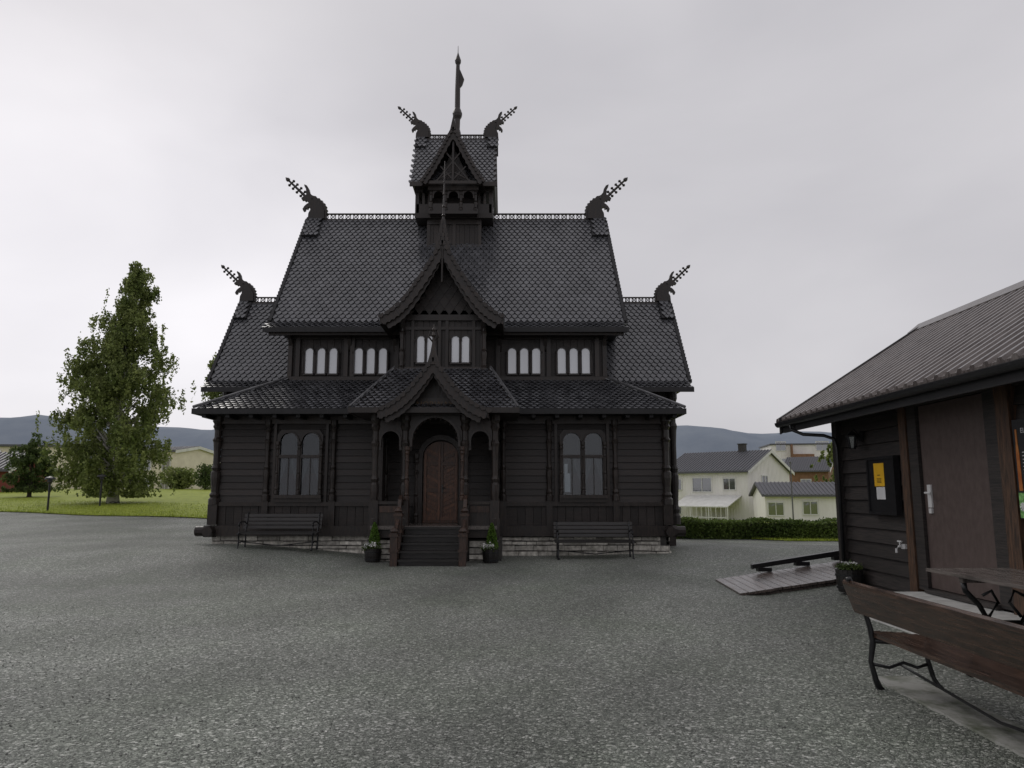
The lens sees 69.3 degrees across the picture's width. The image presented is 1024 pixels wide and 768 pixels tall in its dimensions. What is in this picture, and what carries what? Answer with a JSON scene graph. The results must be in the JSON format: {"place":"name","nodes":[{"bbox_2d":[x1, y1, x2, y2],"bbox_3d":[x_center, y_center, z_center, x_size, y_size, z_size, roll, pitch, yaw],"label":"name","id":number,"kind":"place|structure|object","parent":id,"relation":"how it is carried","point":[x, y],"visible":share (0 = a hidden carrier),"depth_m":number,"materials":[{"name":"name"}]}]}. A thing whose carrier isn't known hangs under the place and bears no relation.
{"place":"outdoors","nodes":[
{"label":"outdoors","id":0,"kind":"place"},
{"bbox_2d":[0,489,210,517],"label":"lawn","id":1,"kind":"structure","parent":0,"point":[193,497],"depth_m":41.21,"materials":[{"name":"green plant"}]},
{"bbox_2d":[0,452,57,491],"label":"red house","id":2,"kind":"structure","parent":1,"relation":"on","point":[3,455],"depth_m":55.13,"materials":[{"name":"paint"}]},
{"bbox_2d":[0,432,60,496],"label":"shrubby tree","id":3,"kind":"object","parent":1,"relation":"on","point":[28,483],"visible":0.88,"depth_m":46.41,"materials":[{"name":"green plant"}]},
{"bbox_2d":[45,476,55,510],"bbox_3d":[-20.900,5.006,33.427,0.464,1.670,0.464,0,-8,0],"label":"garden lamp","id":4,"kind":"object","parent":1,"relation":"on","point":[50,479],"visible":0.96,"depth_m":33.41,"materials":[{"name":"black metal"}]},
{"bbox_2d":[97,474,106,505],"bbox_3d":[-20.600,5.373,37.113,0.464,1.720,0.464,0,-8,0],"label":"garden lamp","id":5,"kind":"object","parent":1,"relation":"on","point":[101,476],"visible":0.94,"depth_m":37.09,"materials":[{"name":"black metal"}]},
{"bbox_2d":[35,261,186,503],"bbox_3d":[-21.610,-0.144,40.561,6.845,13.548,6.642,0,-8,0],"label":"birch tree","id":6,"kind":"object","parent":1,"relation":"on","point":[128,340],"visible":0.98,"depth_m":39.33,"materials":[{"name":"green plant"}]},
{"bbox_2d":[159,466,197,488],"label":"garden bush","id":7,"kind":"object","parent":1,"relation":"on","point":[183,478],"visible":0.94,"depth_m":60.84,"materials":[{"name":"green plant"}]},
{"bbox_2d":[194,463,212,489],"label":"garden bush","id":8,"kind":"object","parent":1,"relation":"on","point":[203,477],"visible":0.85,"depth_m":59.19,"materials":[{"name":"green plant"}]},
{"bbox_2d":[190,352,222,402],"bbox_3d":[-12.344,2.088,32.168,2.846,7.330,2.426,-2,-9,12],"label":"background tree","id":9,"kind":"object","parent":1,"relation":"on","point":[211,395],"visible":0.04,"depth_m":31.71,"materials":[{"name":"green plant"}]},
{"bbox_2d":[0,415,831,458],"bbox_3d":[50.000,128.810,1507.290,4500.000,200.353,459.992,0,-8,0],"label":"hill","id":10,"kind":"structure","parent":0,"point":[689,439],"depth_m":1489.85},
{"bbox_2d":[0,511,1023,767],"bbox_3d":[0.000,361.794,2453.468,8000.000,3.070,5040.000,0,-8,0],"label":"ground","id":11,"kind":"structure","parent":0,"point":[112,565],"depth_m":7.10,"materials":[{"name":"grey asphalt"}]},
{"bbox_2d":[0,444,80,488],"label":"cream house","id":12,"kind":"structure","parent":11,"relation":"on","point":[5,447],"depth_m":71.76,"materials":[{"name":"beige paint"}]},
{"bbox_2d":[140,446,213,488],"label":"cream house","id":13,"kind":"structure","parent":11,"relation":"on","point":[193,457],"depth_m":85.45,"materials":[{"name":"beige paint"}]},
{"bbox_2d":[143,459,151,470],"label":"window","id":14,"kind":"structure","parent":13,"relation":"in","point":[150,465],"depth_m":84.60,"materials":[{"name":"grey glass"}]},
{"bbox_2d":[160,482,168,488],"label":"window","id":15,"kind":"structure","parent":13,"relation":"in","point":[163,485],"depth_m":83.51,"materials":[{"name":"grey glass"}]},
{"bbox_2d":[161,457,170,470],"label":"window","id":16,"kind":"structure","parent":13,"relation":"in","point":[169,462],"depth_m":83.84,"materials":[{"name":"grey glass"}]},
{"bbox_2d":[236,512,322,550],"bbox_3d":[-5.750,3.640,18.303,1.960,0.922,0.751,0,-8,0],"label":"park bench","id":17,"kind":"object","parent":11,"relation":"on","point":[313,521],"visible":0.93,"depth_m":18.58,"materials":[{"name":"brown wood"}]},
{"bbox_2d":[361,522,381,562],"bbox_3d":[-3.255,3.671,17.236,0.481,0.918,0.439,0,-8,0],"label":"flower planter","id":18,"kind":"object","parent":11,"relation":"on","point":[372,551],"visible":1,"depth_m":17.11,"materials":[{"name":"black plastic"}]},
{"bbox_2d":[191,53,693,566],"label":"stave church","id":19,"kind":"structure","parent":11,"relation":"on","point":[449,371],"depth_m":19.69,"materials":[{"name":"wood"}]},
{"bbox_2d":[272,430,323,501],"bbox_3d":[-5.550,2.128,19.296,1.248,1.880,0.200,0,-8,0],"label":"window","id":20,"kind":"structure","parent":19,"relation":"in","point":[299,454],"depth_m":19.32,"materials":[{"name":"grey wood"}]},
{"bbox_2d":[302,347,314,375],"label":"window","id":21,"kind":"structure","parent":19,"relation":"in","point":[308,358],"depth_m":21.21,"materials":[{"name":"white glass"}]},
{"bbox_2d":[314,347,326,375],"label":"window","id":22,"kind":"structure","parent":19,"relation":"in","point":[320,361],"depth_m":21.21,"materials":[{"name":"white glass"}]},
{"bbox_2d":[326,347,339,375],"bbox_3d":[-5.125,-0.656,21.206,0.389,0.825,0.130,0,-8,0],"label":"window","id":23,"kind":"structure","parent":19,"relation":"in","point":[332,365],"depth_m":21.21,"materials":[{"name":"white glass"}]},
{"bbox_2d":[352,347,364,375],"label":"window","id":24,"kind":"structure","parent":19,"relation":"in","point":[359,352],"depth_m":21.22,"materials":[{"name":"white glass"}]},
{"bbox_2d":[364,347,375,375],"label":"window","id":25,"kind":"structure","parent":19,"relation":"in","point":[370,354],"depth_m":21.21,"materials":[{"name":"white glass"}]},
{"bbox_2d":[376,347,388,375],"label":"window","id":26,"kind":"structure","parent":19,"relation":"in","point":[382,356],"depth_m":21.21,"materials":[{"name":"white glass"}]},
{"bbox_2d":[414,335,426,364],"bbox_3d":[-2.450,-0.927,19.866,0.359,0.810,0.130,0,-8,0],"label":"window","id":27,"kind":"structure","parent":19,"relation":"in","point":[419,345],"depth_m":19.87,"materials":[{"name":"white glass"}]},
{"bbox_2d":[424,335,437,363],"bbox_3d":[-2.180,-0.927,19.866,0.359,0.810,0.130,0,-8,0],"label":"window","id":28,"kind":"structure","parent":19,"relation":"in","point":[429,343],"depth_m":19.89,"materials":[{"name":"white glass"}]},
{"bbox_2d":[413,435,460,522],"bbox_3d":[-1.850,2.453,19.200,1.383,2.270,0.175,0,-8,0],"label":"door","id":29,"kind":"structure","parent":19,"relation":"in","point":[437,487],"depth_m":19.18,"materials":[{"name":"red wood"}]},
{"bbox_2d":[449,335,461,364],"bbox_3d":[-1.520,-0.927,19.866,0.359,0.810,0.130,0,-8,0],"label":"window","id":30,"kind":"structure","parent":19,"relation":"in","point":[454,341],"depth_m":19.87,"materials":[{"name":"white glass"}]},
{"bbox_2d":[459,335,471,364],"bbox_3d":[-1.250,-0.927,19.866,0.359,0.810,0.130,0,-8,0],"label":"window","id":31,"kind":"structure","parent":19,"relation":"in","point":[466,347],"depth_m":19.87,"materials":[{"name":"white glass"}]},
{"bbox_2d":[506,347,517,375],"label":"window","id":32,"kind":"structure","parent":19,"relation":"in","point":[512,353],"depth_m":21.22,"materials":[{"name":"white glass"}]},
{"bbox_2d":[518,347,529,375],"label":"window","id":33,"kind":"structure","parent":19,"relation":"in","point":[524,353],"depth_m":21.22,"materials":[{"name":"white glass"}]},
{"bbox_2d":[530,347,542,375],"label":"window","id":34,"kind":"structure","parent":19,"relation":"in","point":[535,352],"depth_m":21.23,"materials":[{"name":"white glass"}]},
{"bbox_2d":[555,347,567,375],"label":"window","id":35,"kind":"structure","parent":19,"relation":"in","point":[561,361],"depth_m":21.21,"materials":[{"name":"white glass"}]},
{"bbox_2d":[567,347,580,375],"bbox_3d":[1.770,-0.656,21.206,0.389,0.825,0.130,0,-8,0],"label":"window","id":36,"kind":"structure","parent":19,"relation":"in","point":[573,353],"depth_m":21.22,"materials":[{"name":"white glass"}]},
{"bbox_2d":[559,430,607,501],"bbox_3d":[1.850,2.128,19.296,1.248,1.880,0.200,0,-8,0],"label":"window","id":37,"kind":"structure","parent":19,"relation":"in","point":[577,451],"depth_m":19.32,"materials":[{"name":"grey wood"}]},
{"bbox_2d":[580,347,592,375],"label":"window","id":38,"kind":"structure","parent":19,"relation":"in","point":[585,353],"depth_m":21.22,"materials":[{"name":"white glass"}]},
{"bbox_2d":[479,523,499,562],"bbox_3d":[-0.523,3.674,17.171,0.479,0.923,0.467,0,-8,0],"label":"flower planter","id":39,"kind":"object","parent":11,"relation":"on","point":[490,551],"visible":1,"depth_m":17.06,"materials":[{"name":"black plastic"}]},
{"bbox_2d":[553,520,635,559],"bbox_3d":[2.020,3.821,18.175,1.960,0.922,0.751,0,-8,0],"label":"park bench","id":40,"kind":"object","parent":11,"relation":"on","point":[629,533],"visible":1,"depth_m":18.43,"materials":[{"name":"brown wood"}]},
{"bbox_2d":[677,443,794,519],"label":"white house","id":41,"kind":"structure","parent":11,"relation":"on","point":[716,485],"depth_m":78.20,"materials":[{"name":"paint"}]},
{"bbox_2d":[679,478,681,490],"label":"window","id":42,"kind":"structure","parent":41,"relation":"in","point":[680,480],"depth_m":80.81,"materials":[{"name":"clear glass"}]},
{"bbox_2d":[692,477,711,491],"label":"window","id":43,"kind":"structure","parent":41,"relation":"in","point":[699,484],"depth_m":78.95,"materials":[{"name":"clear glass"}]},
{"bbox_2d":[722,478,735,489],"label":"window","id":44,"kind":"structure","parent":41,"relation":"in","point":[728,483],"depth_m":76.71,"materials":[{"name":"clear glass"}]},
{"bbox_2d":[761,475,767,481],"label":"window","id":45,"kind":"structure","parent":41,"relation":"in","point":[764,478],"depth_m":77.82,"materials":[{"name":"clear glass"}]},
{"bbox_2d":[703,519,836,540],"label":"lawn behind hedge","id":46,"kind":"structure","parent":11,"relation":"on","point":[770,539],"depth_m":25.46,"materials":[{"name":"green plant"}]},
{"bbox_2d":[0,498,837,540],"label":"grass","id":47,"kind":"structure","parent":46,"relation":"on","point":[188,516],"depth_m":32.76,"materials":[{"name":"green plant"}]},
{"bbox_2d":[676,516,837,539],"bbox_3d":[9.597,5.070,25.908,8.009,0.902,1.116,-1,-8,7],"label":"clipped hedge","id":48,"kind":"object","parent":46,"relation":"on","point":[749,528],"visible":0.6,"depth_m":25.72,"materials":[{"name":"green plant"}]},
{"bbox_2d":[810,442,834,481],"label":"background tree","id":49,"kind":"object","parent":46,"relation":"on","point":[828,456],"visible":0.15,"depth_m":103.92,"materials":[{"name":"green plant"}]},
{"bbox_2d":[715,550,839,594],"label":"wooden ramp","id":50,"kind":"structure","parent":11,"relation":"on","point":[767,580],"depth_m":12.76,"materials":[{"name":"grey wood"}]},
{"bbox_2d":[789,461,793,518],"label":"flag pole","id":51,"kind":"object","parent":11,"relation":"on","point":[791,491],"visible":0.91,"depth_m":45.49,"materials":[{"name":"white metal"}]},
{"bbox_2d":[749,481,836,520],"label":"white annex","id":52,"kind":"object","parent":11,"relation":"on","point":[812,501],"visible":0.39,"depth_m":67.28,"materials":[{"name":"paint"}]},
{"bbox_2d":[767,502,784,515],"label":"window","id":53,"kind":"structure","parent":52,"relation":"in","point":[773,508],"depth_m":67.30,"materials":[{"name":"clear glass"}]},
{"bbox_2d":[802,501,818,514],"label":"window","id":54,"kind":"structure","parent":52,"relation":"in","point":[808,507],"depth_m":66.91,"materials":[{"name":"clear glass"}]},
{"bbox_2d":[759,441,830,461],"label":"apartment building","id":55,"kind":"structure","parent":11,"relation":"on","point":[783,450],"depth_m":130.45,"materials":[{"name":"white paint"}]},
{"bbox_2d":[775,441,785,450],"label":"window","id":56,"kind":"structure","parent":55,"relation":"in","point":[778,447],"depth_m":130.97,"materials":[{"name":"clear glass"}]},
{"bbox_2d":[815,441,828,450],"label":"window","id":57,"kind":"structure","parent":55,"relation":"in","point":[818,447],"depth_m":130.01,"materials":[{"name":"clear glass"}]},
{"bbox_2d":[785,456,833,481],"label":"brown house","id":58,"kind":"structure","parent":11,"relation":"on","point":[802,470],"depth_m":113.41,"materials":[{"name":"clear paint"}]},
{"bbox_2d":[800,479,811,481],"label":"window","id":59,"kind":"structure","parent":58,"relation":"in","point":[802,480],"depth_m":112.85,"materials":[{"name":"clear glass"}]},
{"bbox_2d":[835,559,863,592],"bbox_3d":[4.990,2.835,10.954,0.393,0.454,0.393,0,-8,0],"label":"flower planter","id":60,"kind":"object","parent":11,"relation":"on","point":[851,569],"visible":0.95,"depth_m":10.85,"materials":[{"name":"black plastic"}]},
{"bbox_2d":[774,280,1023,615],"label":"wooden shed","id":61,"kind":"structure","parent":11,"relation":"on","point":[936,404],"depth_m":9.08,"materials":[{"name":"brown wood"}]},
{"bbox_2d":[845,429,862,448],"bbox_3d":[5.077,0.813,10.999,0.227,0.309,0.200,0,-8,0],"label":"wall lantern","id":62,"kind":"object","parent":61,"relation":"attached to","point":[851,436],"depth_m":10.96,"materials":[{"name":"black metal"}]},
{"bbox_2d":[865,455,902,515],"bbox_3d":[5.150,1.409,10.274,0.080,0.800,0.780,0,-8,0],"label":"notice board","id":63,"kind":"object","parent":61,"relation":"attached to","point":[883,485],"visible":1,"depth_m":10.20,"materials":[{"name":"black wood"}]},
{"bbox_2d":[895,540,906,552],"bbox_3d":[5.136,2.145,9.772,0.162,0.157,0.100,0,-8,0],"label":"wall tap","id":64,"kind":"object","parent":61,"relation":"attached to","point":[902,546],"depth_m":9.76,"materials":[{"name":"silver metal"}]},
{"bbox_2d":[905,388,1013,610],"bbox_3d":[5.175,1.291,8.644,0.150,2.400,1.800,0,-8,0],"label":"door","id":65,"kind":"structure","parent":61,"relation":"in","point":[956,484],"depth_m":8.62,"materials":[{"name":"brown paint"}]},
{"bbox_2d":[1011,418,1023,518],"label":"poster","id":66,"kind":"object","parent":61,"relation":"attached to","point":[1018,432],"visible":1,"depth_m":7.49,"materials":[{"name":"paper"}]},
{"bbox_2d":[926,568,1023,677],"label":"garden table","id":67,"kind":"object","parent":11,"relation":"on","point":[1010,577],"visible":0.64,"depth_m":6.48,"materials":[{"name":"brown wood"}]},
{"bbox_2d":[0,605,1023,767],"bbox_3d":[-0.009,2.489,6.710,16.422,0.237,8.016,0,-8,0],"label":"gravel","id":68,"kind":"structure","parent":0,"point":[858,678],"depth_m":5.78,"materials":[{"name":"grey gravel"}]},
{"bbox_2d":[0,0,1023,433],"label":"sky","id":69,"kind":"structure","parent":0,"point":[833,180],"materials":[{"name":"grey"}]},
{"bbox_2d":[869,592,1021,634],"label":"landing pavement","id":70,"kind":"structure","parent":0,"point":[999,614],"depth_m":8.25,"materials":[{"name":"concrete"}]},
{"bbox_2d":[870,676,1023,757],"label":"edging pavement","id":71,"kind":"structure","parent":0,"point":[933,698],"depth_m":5.42,"materials":[{"name":"concrete"}]},
{"bbox_2d":[842,577,1023,732],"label":"park bench","id":72,"kind":"object","parent":71,"relation":"on","point":[988,649],"visible":0.98,"depth_m":5.10,"materials":[{"name":"brown wood"}]}
]}

